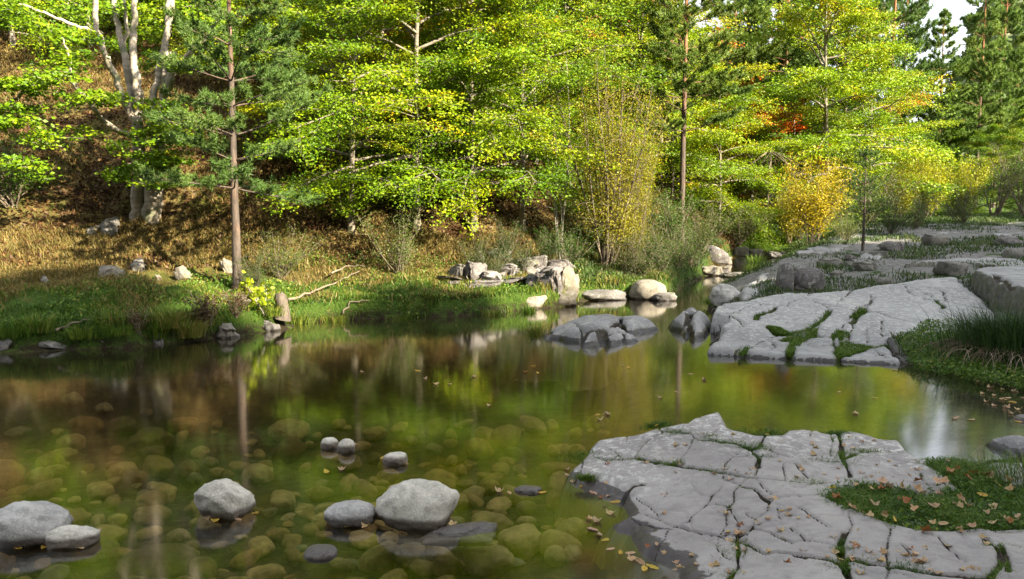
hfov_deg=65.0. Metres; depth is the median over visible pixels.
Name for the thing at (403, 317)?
grass tussock
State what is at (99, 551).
river cobble
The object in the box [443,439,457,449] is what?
river cobble
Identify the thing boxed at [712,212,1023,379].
terrace grass
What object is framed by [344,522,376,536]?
river cobble
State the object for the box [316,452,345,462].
river cobble
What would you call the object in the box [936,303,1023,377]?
rush tussock
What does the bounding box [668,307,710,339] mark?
rock island
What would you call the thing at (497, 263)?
scrub bush
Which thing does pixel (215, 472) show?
river cobble
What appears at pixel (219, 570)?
river cobble
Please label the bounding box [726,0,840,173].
pine tree
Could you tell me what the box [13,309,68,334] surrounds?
grass tussock
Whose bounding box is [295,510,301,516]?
river cobble
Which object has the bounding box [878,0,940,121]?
pine tree
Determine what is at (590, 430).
river cobble
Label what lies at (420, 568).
river cobble
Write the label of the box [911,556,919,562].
fallen leaf
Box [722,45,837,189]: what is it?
beech tree
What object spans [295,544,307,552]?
river cobble
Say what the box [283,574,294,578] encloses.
river cobble
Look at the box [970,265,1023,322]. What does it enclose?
rock ledge
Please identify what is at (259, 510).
river cobble
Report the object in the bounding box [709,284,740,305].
boulder
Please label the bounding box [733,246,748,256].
boulder
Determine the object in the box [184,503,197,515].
river cobble
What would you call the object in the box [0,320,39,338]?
grass tussock
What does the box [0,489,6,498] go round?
river cobble
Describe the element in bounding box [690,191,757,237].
scrub bush
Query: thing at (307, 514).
river cobble
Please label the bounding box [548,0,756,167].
beech tree
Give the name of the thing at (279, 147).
pine tree
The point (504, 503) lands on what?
river cobble
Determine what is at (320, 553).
boulder
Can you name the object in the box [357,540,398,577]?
river cobble
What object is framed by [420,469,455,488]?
river cobble
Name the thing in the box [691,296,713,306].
grass tussock
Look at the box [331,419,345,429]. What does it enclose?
river cobble
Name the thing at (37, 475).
river cobble
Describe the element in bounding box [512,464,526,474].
river cobble
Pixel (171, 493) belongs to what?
river cobble
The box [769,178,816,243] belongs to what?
autumn bush
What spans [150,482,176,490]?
river cobble
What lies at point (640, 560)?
fallen leaf
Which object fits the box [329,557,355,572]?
river cobble
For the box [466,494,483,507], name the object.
river cobble
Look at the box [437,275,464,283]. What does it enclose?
boulder
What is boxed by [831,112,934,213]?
beech tree
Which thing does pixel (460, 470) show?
river cobble
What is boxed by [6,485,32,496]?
river cobble
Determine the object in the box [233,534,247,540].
river cobble
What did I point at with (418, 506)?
boulder
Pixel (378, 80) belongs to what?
beech tree
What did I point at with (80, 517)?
river cobble
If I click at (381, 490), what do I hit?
river cobble
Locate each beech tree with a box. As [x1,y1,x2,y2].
[0,0,237,224]
[4,0,165,55]
[5,0,119,65]
[73,0,313,46]
[91,0,243,52]
[148,0,484,220]
[196,0,374,90]
[221,0,531,175]
[229,0,467,233]
[242,0,574,231]
[322,0,630,239]
[349,0,571,141]
[367,0,663,230]
[371,0,689,219]
[375,1,585,134]
[403,0,629,170]
[487,0,676,192]
[488,1,636,109]
[501,0,731,186]
[545,5,589,54]
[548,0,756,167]
[563,0,757,196]
[579,1,793,237]
[602,21,758,183]
[604,19,795,219]
[651,37,840,217]
[656,67,805,252]
[663,69,769,217]
[685,74,847,225]
[703,0,971,213]
[716,82,836,217]
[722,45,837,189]
[722,72,893,218]
[767,0,955,212]
[800,41,964,214]
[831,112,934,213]
[839,111,947,204]
[873,127,982,213]
[925,119,1019,212]
[941,123,1021,212]
[945,123,1023,207]
[967,109,1023,213]
[980,96,1023,204]
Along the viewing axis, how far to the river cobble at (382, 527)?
5.69 m
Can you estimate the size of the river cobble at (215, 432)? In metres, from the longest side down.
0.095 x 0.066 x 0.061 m
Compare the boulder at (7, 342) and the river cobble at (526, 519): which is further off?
the boulder at (7, 342)
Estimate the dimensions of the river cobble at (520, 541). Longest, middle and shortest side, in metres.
0.302 x 0.210 x 0.201 m
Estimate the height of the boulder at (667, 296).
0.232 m
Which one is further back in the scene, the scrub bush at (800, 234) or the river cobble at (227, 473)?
the scrub bush at (800, 234)
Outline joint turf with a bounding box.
[733,300,946,362]
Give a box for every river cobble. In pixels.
[0,459,25,490]
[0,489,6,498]
[0,495,26,507]
[0,552,16,578]
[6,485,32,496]
[6,568,19,578]
[15,576,31,578]
[20,554,36,558]
[24,478,62,499]
[25,467,53,484]
[33,558,51,570]
[35,452,65,467]
[37,564,69,578]
[45,464,66,478]
[49,497,62,503]
[51,447,79,460]
[55,442,85,449]
[58,488,66,492]
[61,536,119,566]
[63,507,91,525]
[67,496,80,503]
[79,471,86,475]
[82,463,94,471]
[86,481,114,500]
[89,500,101,507]
[90,514,104,527]
[95,524,127,541]
[104,494,121,509]
[105,461,120,468]
[106,461,137,478]
[106,477,122,484]
[107,513,127,525]
[107,547,131,564]
[110,445,124,454]
[114,543,199,578]
[115,499,136,522]
[121,469,149,485]
[127,575,144,578]
[128,432,177,454]
[130,483,142,488]
[132,505,171,524]
[134,490,167,506]
[135,525,163,540]
[136,490,148,497]
[139,445,165,459]
[143,455,174,477]
[147,481,155,490]
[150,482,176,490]
[163,489,175,504]
[166,528,190,543]
[176,430,188,439]
[177,459,199,479]
[177,575,194,578]
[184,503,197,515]
[185,540,199,549]
[187,472,202,484]
[189,518,196,527]
[189,557,216,578]
[190,446,209,456]
[192,451,204,459]
[195,515,220,534]
[203,457,218,466]
[209,467,223,477]
[210,541,228,550]
[211,430,219,434]
[216,572,238,578]
[217,568,229,573]
[220,469,234,478]
[226,576,253,578]
[228,461,249,473]
[229,548,262,569]
[230,517,252,534]
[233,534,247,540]
[242,463,273,483]
[242,513,256,526]
[244,454,252,457]
[245,439,256,445]
[245,563,285,578]
[248,535,274,556]
[253,449,265,459]
[253,507,263,516]
[259,460,272,467]
[262,507,277,517]
[264,526,275,535]
[267,420,309,441]
[267,527,289,540]
[270,438,307,462]
[270,489,295,512]
[280,512,295,521]
[282,520,293,527]
[282,534,301,547]
[283,545,300,562]
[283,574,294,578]
[292,492,300,498]
[294,506,305,512]
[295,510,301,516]
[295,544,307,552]
[297,503,314,508]
[297,551,305,563]
[299,462,310,472]
[300,508,315,520]
[302,523,319,536]
[305,441,313,447]
[306,486,332,500]
[311,432,321,439]
[311,512,335,530]
[313,502,334,513]
[314,479,328,486]
[315,531,332,541]
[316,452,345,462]
[316,460,340,474]
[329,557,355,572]
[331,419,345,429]
[338,455,361,472]
[339,474,358,495]
[343,425,351,430]
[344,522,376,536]
[346,577,365,578]
[348,530,378,549]
[348,558,357,566]
[350,496,362,500]
[351,479,377,500]
[354,441,370,451]
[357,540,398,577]
[365,426,385,441]
[366,452,382,465]
[369,476,377,484]
[374,480,388,485]
[374,485,385,495]
[375,520,392,532]
[376,469,398,478]
[378,458,398,470]
[379,473,398,484]
[379,531,398,543]
[379,568,407,578]
[390,422,407,433]
[391,443,400,448]
[393,529,407,537]
[394,542,425,569]
[405,435,417,444]
[409,559,433,576]
[417,462,430,467]
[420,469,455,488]
[422,418,449,436]
[424,545,453,561]
[426,443,442,453]
[433,554,462,576]
[437,575,455,578]
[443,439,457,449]
[445,428,456,439]
[447,455,457,465]
[449,516,464,523]
[453,423,461,429]
[454,464,466,475]
[455,493,468,510]
[456,479,473,488]
[459,419,473,426]
[462,486,484,497]
[462,543,514,576]
[464,437,494,459]
[464,460,476,466]
[465,464,472,470]
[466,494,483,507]
[471,511,513,535]
[474,426,493,442]
[476,472,494,479]
[478,475,501,486]
[481,480,500,495]
[486,496,511,511]
[490,424,520,450]
[490,462,509,476]
[492,472,503,477]
[492,510,507,516]
[497,523,540,559]
[498,457,514,467]
[501,485,528,505]
[511,557,524,568]
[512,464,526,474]
[515,500,536,515]
[516,516,536,524]
[517,474,526,478]
[518,415,546,434]
[537,529,582,555]
[539,462,576,476]
[540,525,552,530]
[544,545,565,566]
[545,418,557,431]
[545,489,560,511]
[546,444,559,457]
[547,471,567,490]
[553,518,566,528]
[555,443,569,454]
[556,517,590,539]
[564,544,581,563]
[567,427,583,439]
[568,444,584,455]
[586,428,593,433]
[587,414,608,430]
[597,430,610,436]
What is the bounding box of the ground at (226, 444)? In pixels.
[0,0,1023,578]
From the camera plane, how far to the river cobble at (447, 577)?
4.77 m
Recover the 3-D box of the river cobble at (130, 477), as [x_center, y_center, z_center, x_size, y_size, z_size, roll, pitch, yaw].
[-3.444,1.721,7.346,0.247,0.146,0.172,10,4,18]
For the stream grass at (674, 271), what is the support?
on the ground at (226, 444)
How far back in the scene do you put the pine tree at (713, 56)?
23.08 m
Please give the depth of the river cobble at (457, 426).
9.43 m
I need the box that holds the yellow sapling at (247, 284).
[237,270,275,314]
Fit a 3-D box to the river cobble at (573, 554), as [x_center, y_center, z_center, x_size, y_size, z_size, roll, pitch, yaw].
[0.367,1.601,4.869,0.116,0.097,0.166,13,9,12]
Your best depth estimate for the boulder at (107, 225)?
15.43 m
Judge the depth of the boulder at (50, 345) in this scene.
10.70 m
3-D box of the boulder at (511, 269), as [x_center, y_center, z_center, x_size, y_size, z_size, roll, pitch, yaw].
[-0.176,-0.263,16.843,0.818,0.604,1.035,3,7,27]
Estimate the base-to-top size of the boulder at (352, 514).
0.160 m
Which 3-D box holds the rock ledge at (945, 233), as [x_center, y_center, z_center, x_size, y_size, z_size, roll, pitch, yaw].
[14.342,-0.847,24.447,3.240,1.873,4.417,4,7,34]
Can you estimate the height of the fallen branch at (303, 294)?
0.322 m
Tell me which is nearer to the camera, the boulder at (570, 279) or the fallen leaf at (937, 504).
the fallen leaf at (937, 504)
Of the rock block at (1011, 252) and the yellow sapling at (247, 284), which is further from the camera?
the rock block at (1011, 252)
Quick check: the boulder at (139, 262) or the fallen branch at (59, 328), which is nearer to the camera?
the fallen branch at (59, 328)
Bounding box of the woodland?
[846,0,1023,182]
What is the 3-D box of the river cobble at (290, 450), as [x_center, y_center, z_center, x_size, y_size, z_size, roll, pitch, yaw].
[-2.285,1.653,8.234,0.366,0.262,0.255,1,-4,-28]
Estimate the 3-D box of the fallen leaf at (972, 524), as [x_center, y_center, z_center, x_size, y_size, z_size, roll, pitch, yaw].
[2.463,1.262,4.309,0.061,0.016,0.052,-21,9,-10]
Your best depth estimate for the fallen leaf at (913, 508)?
4.58 m
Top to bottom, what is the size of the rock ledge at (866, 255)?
1.531 m
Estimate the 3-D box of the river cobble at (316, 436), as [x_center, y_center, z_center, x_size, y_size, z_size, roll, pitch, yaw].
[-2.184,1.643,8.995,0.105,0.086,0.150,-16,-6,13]
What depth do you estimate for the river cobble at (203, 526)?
5.57 m
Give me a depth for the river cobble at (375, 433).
9.00 m
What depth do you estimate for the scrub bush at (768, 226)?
33.09 m
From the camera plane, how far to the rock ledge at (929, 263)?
16.68 m
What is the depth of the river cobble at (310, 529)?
5.62 m
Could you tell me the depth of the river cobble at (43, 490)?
6.71 m
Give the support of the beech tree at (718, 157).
on the ground at (226, 444)
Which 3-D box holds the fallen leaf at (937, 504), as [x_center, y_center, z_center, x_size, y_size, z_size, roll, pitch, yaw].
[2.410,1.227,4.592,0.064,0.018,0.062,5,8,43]
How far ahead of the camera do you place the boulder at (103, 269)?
13.08 m
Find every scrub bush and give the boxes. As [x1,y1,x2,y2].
[0,129,82,207]
[231,248,270,286]
[241,221,329,278]
[356,202,426,273]
[456,232,493,265]
[469,246,511,272]
[488,233,549,272]
[490,215,533,256]
[532,224,573,260]
[540,221,606,263]
[558,191,662,250]
[603,224,647,273]
[612,234,680,276]
[623,219,688,270]
[642,216,714,266]
[653,184,706,238]
[674,223,716,266]
[685,204,730,251]
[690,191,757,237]
[704,198,773,244]
[740,170,799,222]
[742,205,779,241]
[787,216,807,239]
[823,161,920,221]
[823,206,876,241]
[875,194,929,233]
[887,189,940,228]
[921,180,990,222]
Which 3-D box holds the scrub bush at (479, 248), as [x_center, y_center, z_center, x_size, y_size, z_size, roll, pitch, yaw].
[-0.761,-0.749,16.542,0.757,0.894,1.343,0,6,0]
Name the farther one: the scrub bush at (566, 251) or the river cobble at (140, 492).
the scrub bush at (566, 251)
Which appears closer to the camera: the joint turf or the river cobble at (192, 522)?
the river cobble at (192, 522)
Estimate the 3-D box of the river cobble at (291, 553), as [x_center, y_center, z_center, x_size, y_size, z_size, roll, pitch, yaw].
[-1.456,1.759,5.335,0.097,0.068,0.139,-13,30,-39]
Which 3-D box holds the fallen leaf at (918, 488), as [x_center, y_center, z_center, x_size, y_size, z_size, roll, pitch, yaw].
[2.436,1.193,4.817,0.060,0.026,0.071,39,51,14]
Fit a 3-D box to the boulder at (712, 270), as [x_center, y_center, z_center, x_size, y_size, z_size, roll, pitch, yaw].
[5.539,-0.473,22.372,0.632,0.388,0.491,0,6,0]
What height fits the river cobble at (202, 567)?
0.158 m
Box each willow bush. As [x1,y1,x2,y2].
[534,37,683,266]
[577,130,671,255]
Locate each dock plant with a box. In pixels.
[120,304,155,334]
[178,286,236,325]
[217,286,257,317]
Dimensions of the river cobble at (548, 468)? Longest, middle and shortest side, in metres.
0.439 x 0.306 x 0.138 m
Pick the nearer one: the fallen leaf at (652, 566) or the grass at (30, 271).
the fallen leaf at (652, 566)
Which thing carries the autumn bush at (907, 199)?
on the ground at (226, 444)
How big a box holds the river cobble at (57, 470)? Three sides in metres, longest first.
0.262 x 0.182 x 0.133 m
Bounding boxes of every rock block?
[775,263,793,291]
[793,266,824,291]
[816,258,842,266]
[829,270,843,275]
[844,254,857,260]
[852,261,877,270]
[868,251,887,256]
[873,277,893,284]
[879,241,903,251]
[921,233,949,245]
[932,261,968,275]
[992,235,1022,244]
[1002,247,1023,258]
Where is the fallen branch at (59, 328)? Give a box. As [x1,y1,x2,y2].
[55,319,88,331]
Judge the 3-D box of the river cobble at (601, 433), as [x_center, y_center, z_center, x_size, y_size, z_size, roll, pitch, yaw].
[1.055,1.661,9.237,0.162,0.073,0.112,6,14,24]
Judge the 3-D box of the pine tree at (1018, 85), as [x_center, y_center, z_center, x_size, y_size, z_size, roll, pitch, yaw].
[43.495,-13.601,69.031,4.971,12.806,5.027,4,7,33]
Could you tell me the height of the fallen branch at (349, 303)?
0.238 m
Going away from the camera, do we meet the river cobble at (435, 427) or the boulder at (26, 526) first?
the boulder at (26, 526)
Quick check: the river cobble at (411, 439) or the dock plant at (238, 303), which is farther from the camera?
the dock plant at (238, 303)
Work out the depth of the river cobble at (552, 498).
5.91 m
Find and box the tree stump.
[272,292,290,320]
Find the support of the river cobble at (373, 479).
on the ground at (226, 444)
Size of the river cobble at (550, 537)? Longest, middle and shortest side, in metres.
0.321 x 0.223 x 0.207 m
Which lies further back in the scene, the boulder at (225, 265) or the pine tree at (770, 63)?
the pine tree at (770, 63)
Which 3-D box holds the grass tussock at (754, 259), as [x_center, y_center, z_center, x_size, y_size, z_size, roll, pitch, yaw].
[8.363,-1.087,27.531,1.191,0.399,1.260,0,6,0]
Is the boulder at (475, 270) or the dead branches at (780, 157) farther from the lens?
the dead branches at (780, 157)
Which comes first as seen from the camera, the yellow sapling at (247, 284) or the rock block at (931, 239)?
the yellow sapling at (247, 284)
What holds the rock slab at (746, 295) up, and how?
on the ground at (226, 444)
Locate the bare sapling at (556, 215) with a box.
[539,58,577,258]
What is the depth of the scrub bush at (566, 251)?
17.86 m
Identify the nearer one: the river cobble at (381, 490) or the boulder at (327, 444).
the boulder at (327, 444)
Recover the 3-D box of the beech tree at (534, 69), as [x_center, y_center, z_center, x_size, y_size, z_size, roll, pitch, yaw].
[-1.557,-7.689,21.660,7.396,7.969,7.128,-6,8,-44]
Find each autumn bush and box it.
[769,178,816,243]
[773,151,867,244]
[873,160,929,218]
[885,139,956,216]
[941,152,1003,214]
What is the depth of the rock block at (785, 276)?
13.67 m
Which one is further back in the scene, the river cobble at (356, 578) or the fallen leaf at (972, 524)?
the river cobble at (356, 578)
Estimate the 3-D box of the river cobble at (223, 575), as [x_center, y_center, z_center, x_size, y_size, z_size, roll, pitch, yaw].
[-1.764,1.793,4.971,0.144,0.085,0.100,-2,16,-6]
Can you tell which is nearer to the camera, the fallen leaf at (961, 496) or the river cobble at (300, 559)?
the fallen leaf at (961, 496)
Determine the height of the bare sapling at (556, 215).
4.583 m
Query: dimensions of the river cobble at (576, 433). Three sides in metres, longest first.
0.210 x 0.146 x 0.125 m
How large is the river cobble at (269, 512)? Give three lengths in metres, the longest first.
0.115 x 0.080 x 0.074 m
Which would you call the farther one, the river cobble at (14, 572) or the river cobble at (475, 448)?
the river cobble at (475, 448)
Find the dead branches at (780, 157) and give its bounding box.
[719,150,850,203]
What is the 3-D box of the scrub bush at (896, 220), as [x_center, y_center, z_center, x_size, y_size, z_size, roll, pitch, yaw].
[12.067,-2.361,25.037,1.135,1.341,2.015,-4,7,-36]
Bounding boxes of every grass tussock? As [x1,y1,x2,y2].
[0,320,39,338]
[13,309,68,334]
[63,323,105,340]
[88,320,141,337]
[142,316,179,339]
[151,308,190,329]
[175,318,213,339]
[257,301,292,316]
[286,312,327,324]
[316,314,355,322]
[384,313,419,319]
[476,308,509,315]
[516,304,539,313]
[521,324,547,335]
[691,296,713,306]
[744,253,768,262]
[946,441,1023,495]
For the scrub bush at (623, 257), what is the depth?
17.84 m
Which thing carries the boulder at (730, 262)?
on the ground at (226, 444)
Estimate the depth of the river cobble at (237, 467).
7.61 m
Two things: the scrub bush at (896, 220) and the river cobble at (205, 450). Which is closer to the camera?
the river cobble at (205, 450)
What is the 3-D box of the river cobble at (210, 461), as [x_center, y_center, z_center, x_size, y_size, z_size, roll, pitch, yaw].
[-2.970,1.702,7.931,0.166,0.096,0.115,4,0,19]
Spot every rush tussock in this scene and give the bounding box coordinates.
[908,299,1023,378]
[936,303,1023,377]
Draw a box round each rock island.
[533,314,658,346]
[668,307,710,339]
[970,435,1023,461]
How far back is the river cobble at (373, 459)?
8.19 m
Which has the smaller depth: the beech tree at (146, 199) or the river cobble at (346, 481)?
the river cobble at (346, 481)
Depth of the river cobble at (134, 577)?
4.88 m
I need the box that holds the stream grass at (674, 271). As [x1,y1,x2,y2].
[558,179,728,296]
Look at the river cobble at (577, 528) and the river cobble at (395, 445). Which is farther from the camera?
the river cobble at (395, 445)
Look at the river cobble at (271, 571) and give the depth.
4.99 m
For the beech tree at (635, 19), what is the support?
on the ground at (226, 444)
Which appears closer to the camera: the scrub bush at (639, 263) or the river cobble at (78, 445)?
the river cobble at (78, 445)
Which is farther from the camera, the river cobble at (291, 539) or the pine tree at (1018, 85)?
the pine tree at (1018, 85)
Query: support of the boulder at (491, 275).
on the ground at (226, 444)
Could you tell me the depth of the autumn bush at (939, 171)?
35.37 m
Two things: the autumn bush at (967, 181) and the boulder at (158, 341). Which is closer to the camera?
the boulder at (158, 341)
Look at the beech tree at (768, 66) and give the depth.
34.20 m
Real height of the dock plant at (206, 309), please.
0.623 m
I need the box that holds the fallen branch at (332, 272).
[330,265,364,274]
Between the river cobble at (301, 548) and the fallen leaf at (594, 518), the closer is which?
the fallen leaf at (594, 518)
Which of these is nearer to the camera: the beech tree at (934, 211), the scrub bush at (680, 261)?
the scrub bush at (680, 261)
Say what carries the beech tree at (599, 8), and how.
on the ground at (226, 444)
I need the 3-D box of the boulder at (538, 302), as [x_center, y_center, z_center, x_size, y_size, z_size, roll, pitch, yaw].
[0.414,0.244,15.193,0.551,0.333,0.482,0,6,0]
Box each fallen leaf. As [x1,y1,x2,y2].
[361,522,370,527]
[591,516,601,521]
[627,554,637,560]
[635,558,644,564]
[641,565,647,570]
[646,564,658,568]
[832,492,841,497]
[866,510,873,516]
[877,476,887,483]
[880,547,888,553]
[882,482,893,487]
[882,510,888,517]
[902,496,911,502]
[910,504,918,510]
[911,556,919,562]
[914,484,922,491]
[921,525,933,531]
[928,502,939,506]
[932,476,942,482]
[938,521,947,524]
[941,476,948,481]
[957,492,964,499]
[967,521,976,526]
[1005,484,1012,489]
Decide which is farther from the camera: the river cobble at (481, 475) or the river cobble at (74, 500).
the river cobble at (481, 475)
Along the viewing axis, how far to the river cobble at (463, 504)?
6.13 m
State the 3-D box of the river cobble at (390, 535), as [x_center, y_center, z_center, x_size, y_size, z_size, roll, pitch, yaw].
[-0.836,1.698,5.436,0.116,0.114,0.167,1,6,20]
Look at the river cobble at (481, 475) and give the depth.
7.21 m
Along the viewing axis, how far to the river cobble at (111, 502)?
6.27 m
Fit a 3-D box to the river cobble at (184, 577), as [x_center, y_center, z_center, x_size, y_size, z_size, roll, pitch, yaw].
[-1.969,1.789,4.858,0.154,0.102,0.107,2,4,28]
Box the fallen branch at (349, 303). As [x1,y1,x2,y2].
[342,300,368,314]
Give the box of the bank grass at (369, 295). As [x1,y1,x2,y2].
[0,242,669,345]
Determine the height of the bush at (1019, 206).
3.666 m
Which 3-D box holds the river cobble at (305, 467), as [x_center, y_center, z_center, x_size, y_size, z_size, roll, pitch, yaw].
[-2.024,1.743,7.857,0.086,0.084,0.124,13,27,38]
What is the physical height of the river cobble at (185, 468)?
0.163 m
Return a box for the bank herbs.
[0,246,651,331]
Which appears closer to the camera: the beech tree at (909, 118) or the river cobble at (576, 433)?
the river cobble at (576, 433)
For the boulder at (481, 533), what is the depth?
4.67 m
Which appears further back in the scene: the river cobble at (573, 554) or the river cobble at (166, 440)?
the river cobble at (166, 440)
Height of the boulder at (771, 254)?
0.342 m
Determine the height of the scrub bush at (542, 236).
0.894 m
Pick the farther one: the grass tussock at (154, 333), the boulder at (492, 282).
the boulder at (492, 282)
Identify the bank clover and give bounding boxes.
[897,315,1023,391]
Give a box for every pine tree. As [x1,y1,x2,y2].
[133,0,332,289]
[620,0,756,241]
[688,0,788,222]
[705,0,804,220]
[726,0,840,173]
[797,0,886,169]
[831,0,927,128]
[839,145,891,250]
[845,0,958,185]
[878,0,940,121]
[901,7,984,210]
[904,59,948,156]
[944,0,1016,204]
[964,0,1023,207]
[986,70,1023,203]
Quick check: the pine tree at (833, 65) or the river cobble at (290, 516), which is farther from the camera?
the pine tree at (833, 65)
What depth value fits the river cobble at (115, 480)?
7.32 m
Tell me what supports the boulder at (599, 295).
on the ground at (226, 444)
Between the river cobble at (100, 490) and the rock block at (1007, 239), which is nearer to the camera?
the river cobble at (100, 490)
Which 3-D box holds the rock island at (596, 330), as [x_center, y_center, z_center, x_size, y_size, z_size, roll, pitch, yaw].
[1.456,0.802,12.357,1.932,0.771,3.589,2,6,22]
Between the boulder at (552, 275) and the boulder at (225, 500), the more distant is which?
the boulder at (552, 275)
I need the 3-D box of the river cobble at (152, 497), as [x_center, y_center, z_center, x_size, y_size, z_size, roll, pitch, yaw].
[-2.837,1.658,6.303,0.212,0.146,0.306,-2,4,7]
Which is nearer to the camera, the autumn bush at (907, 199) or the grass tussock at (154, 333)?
the grass tussock at (154, 333)
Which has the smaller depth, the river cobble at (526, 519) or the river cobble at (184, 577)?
the river cobble at (184, 577)
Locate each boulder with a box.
[0,339,12,350]
[0,501,73,555]
[38,340,66,349]
[40,275,48,282]
[45,525,100,552]
[87,225,99,234]
[98,265,124,277]
[99,216,119,235]
[130,258,145,271]
[151,334,163,343]
[174,265,191,279]
[194,478,255,523]
[216,323,239,338]
[220,258,231,272]
[263,320,280,331]
[303,544,337,562]
[320,437,338,452]
[324,500,375,530]
[337,438,354,456]
[375,478,459,535]
[383,452,407,467]
[421,521,496,546]
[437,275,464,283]
[447,264,466,278]
[464,260,486,280]
[465,279,503,287]
[481,270,501,281]
[484,248,512,261]
[493,263,521,277]
[501,277,526,283]
[513,258,538,273]
[514,485,541,494]
[525,273,536,287]
[526,295,547,308]
[531,254,546,267]
[534,265,565,295]
[547,259,574,267]
[558,290,576,306]
[562,266,579,297]
[581,289,626,300]
[628,279,666,299]
[653,292,676,300]
[702,265,723,275]
[705,245,729,263]
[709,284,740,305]
[715,257,731,264]
[719,272,743,276]
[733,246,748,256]
[749,249,763,256]
[764,251,786,257]
[1013,414,1023,421]
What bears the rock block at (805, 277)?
on the ground at (226, 444)
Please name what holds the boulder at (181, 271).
on the ground at (226, 444)
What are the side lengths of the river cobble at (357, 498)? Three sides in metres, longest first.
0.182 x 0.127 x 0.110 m
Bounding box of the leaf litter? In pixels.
[0,0,737,271]
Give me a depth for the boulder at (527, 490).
5.36 m
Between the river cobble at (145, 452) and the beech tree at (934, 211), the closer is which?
the river cobble at (145, 452)
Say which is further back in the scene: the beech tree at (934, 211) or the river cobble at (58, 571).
the beech tree at (934, 211)
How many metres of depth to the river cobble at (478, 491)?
6.35 m
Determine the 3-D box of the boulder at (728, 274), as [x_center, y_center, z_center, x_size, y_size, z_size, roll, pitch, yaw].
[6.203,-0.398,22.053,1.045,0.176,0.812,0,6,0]
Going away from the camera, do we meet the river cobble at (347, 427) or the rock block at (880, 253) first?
the river cobble at (347, 427)
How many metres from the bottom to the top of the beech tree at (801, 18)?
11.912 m
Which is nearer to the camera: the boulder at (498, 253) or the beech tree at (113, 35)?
the boulder at (498, 253)
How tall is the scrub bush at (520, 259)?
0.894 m
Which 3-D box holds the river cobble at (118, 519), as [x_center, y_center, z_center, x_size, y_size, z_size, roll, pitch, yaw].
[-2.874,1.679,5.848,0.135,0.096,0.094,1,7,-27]
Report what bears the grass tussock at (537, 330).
on the rock island at (596, 330)
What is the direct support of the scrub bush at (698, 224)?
on the ground at (226, 444)
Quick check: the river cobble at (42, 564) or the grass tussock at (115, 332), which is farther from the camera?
the grass tussock at (115, 332)
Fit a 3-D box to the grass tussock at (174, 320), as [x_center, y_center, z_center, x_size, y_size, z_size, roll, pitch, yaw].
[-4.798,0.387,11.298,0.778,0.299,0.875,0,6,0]
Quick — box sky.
[571,0,982,144]
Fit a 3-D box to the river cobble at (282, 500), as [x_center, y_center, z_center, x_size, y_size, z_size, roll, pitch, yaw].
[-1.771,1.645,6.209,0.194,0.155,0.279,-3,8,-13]
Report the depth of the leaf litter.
17.42 m
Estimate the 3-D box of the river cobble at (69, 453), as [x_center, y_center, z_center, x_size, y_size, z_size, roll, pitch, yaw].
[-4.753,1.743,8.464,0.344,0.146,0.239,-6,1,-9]
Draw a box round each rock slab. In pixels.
[554,412,1023,578]
[707,277,993,364]
[739,273,768,301]
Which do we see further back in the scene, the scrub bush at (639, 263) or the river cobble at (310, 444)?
the scrub bush at (639, 263)
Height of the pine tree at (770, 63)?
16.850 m
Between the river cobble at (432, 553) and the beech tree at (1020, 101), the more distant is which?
the beech tree at (1020, 101)
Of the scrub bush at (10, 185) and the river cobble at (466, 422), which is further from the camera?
the scrub bush at (10, 185)
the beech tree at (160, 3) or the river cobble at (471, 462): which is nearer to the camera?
the river cobble at (471, 462)
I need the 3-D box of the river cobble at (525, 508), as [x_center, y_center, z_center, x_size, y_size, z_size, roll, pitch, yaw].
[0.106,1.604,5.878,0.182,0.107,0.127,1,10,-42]
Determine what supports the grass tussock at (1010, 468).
on the rock slab at (637, 520)
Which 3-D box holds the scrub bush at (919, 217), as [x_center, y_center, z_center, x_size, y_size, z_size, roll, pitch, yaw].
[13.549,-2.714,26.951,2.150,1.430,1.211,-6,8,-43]
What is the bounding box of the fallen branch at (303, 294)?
[287,270,359,300]
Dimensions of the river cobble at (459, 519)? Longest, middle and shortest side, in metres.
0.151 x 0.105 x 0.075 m
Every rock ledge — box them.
[795,245,851,256]
[844,253,882,266]
[904,257,1023,267]
[935,231,1023,236]
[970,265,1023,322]
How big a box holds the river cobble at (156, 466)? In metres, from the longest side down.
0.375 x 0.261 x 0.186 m
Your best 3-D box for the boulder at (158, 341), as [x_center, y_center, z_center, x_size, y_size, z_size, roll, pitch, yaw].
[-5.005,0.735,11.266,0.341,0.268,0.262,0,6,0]
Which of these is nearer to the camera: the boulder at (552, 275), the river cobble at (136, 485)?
the river cobble at (136, 485)
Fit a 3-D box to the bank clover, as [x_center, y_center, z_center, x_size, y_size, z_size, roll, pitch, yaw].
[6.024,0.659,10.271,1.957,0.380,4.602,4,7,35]
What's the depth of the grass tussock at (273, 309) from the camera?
12.31 m
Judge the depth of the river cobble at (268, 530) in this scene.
5.64 m
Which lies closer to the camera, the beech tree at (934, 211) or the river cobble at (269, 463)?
the river cobble at (269, 463)
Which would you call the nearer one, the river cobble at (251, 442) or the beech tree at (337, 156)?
the river cobble at (251, 442)
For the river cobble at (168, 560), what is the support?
on the ground at (226, 444)
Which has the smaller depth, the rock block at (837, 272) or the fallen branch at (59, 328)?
the fallen branch at (59, 328)
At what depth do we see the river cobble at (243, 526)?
5.58 m
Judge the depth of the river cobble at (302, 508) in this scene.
6.13 m
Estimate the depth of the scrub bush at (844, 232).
22.28 m

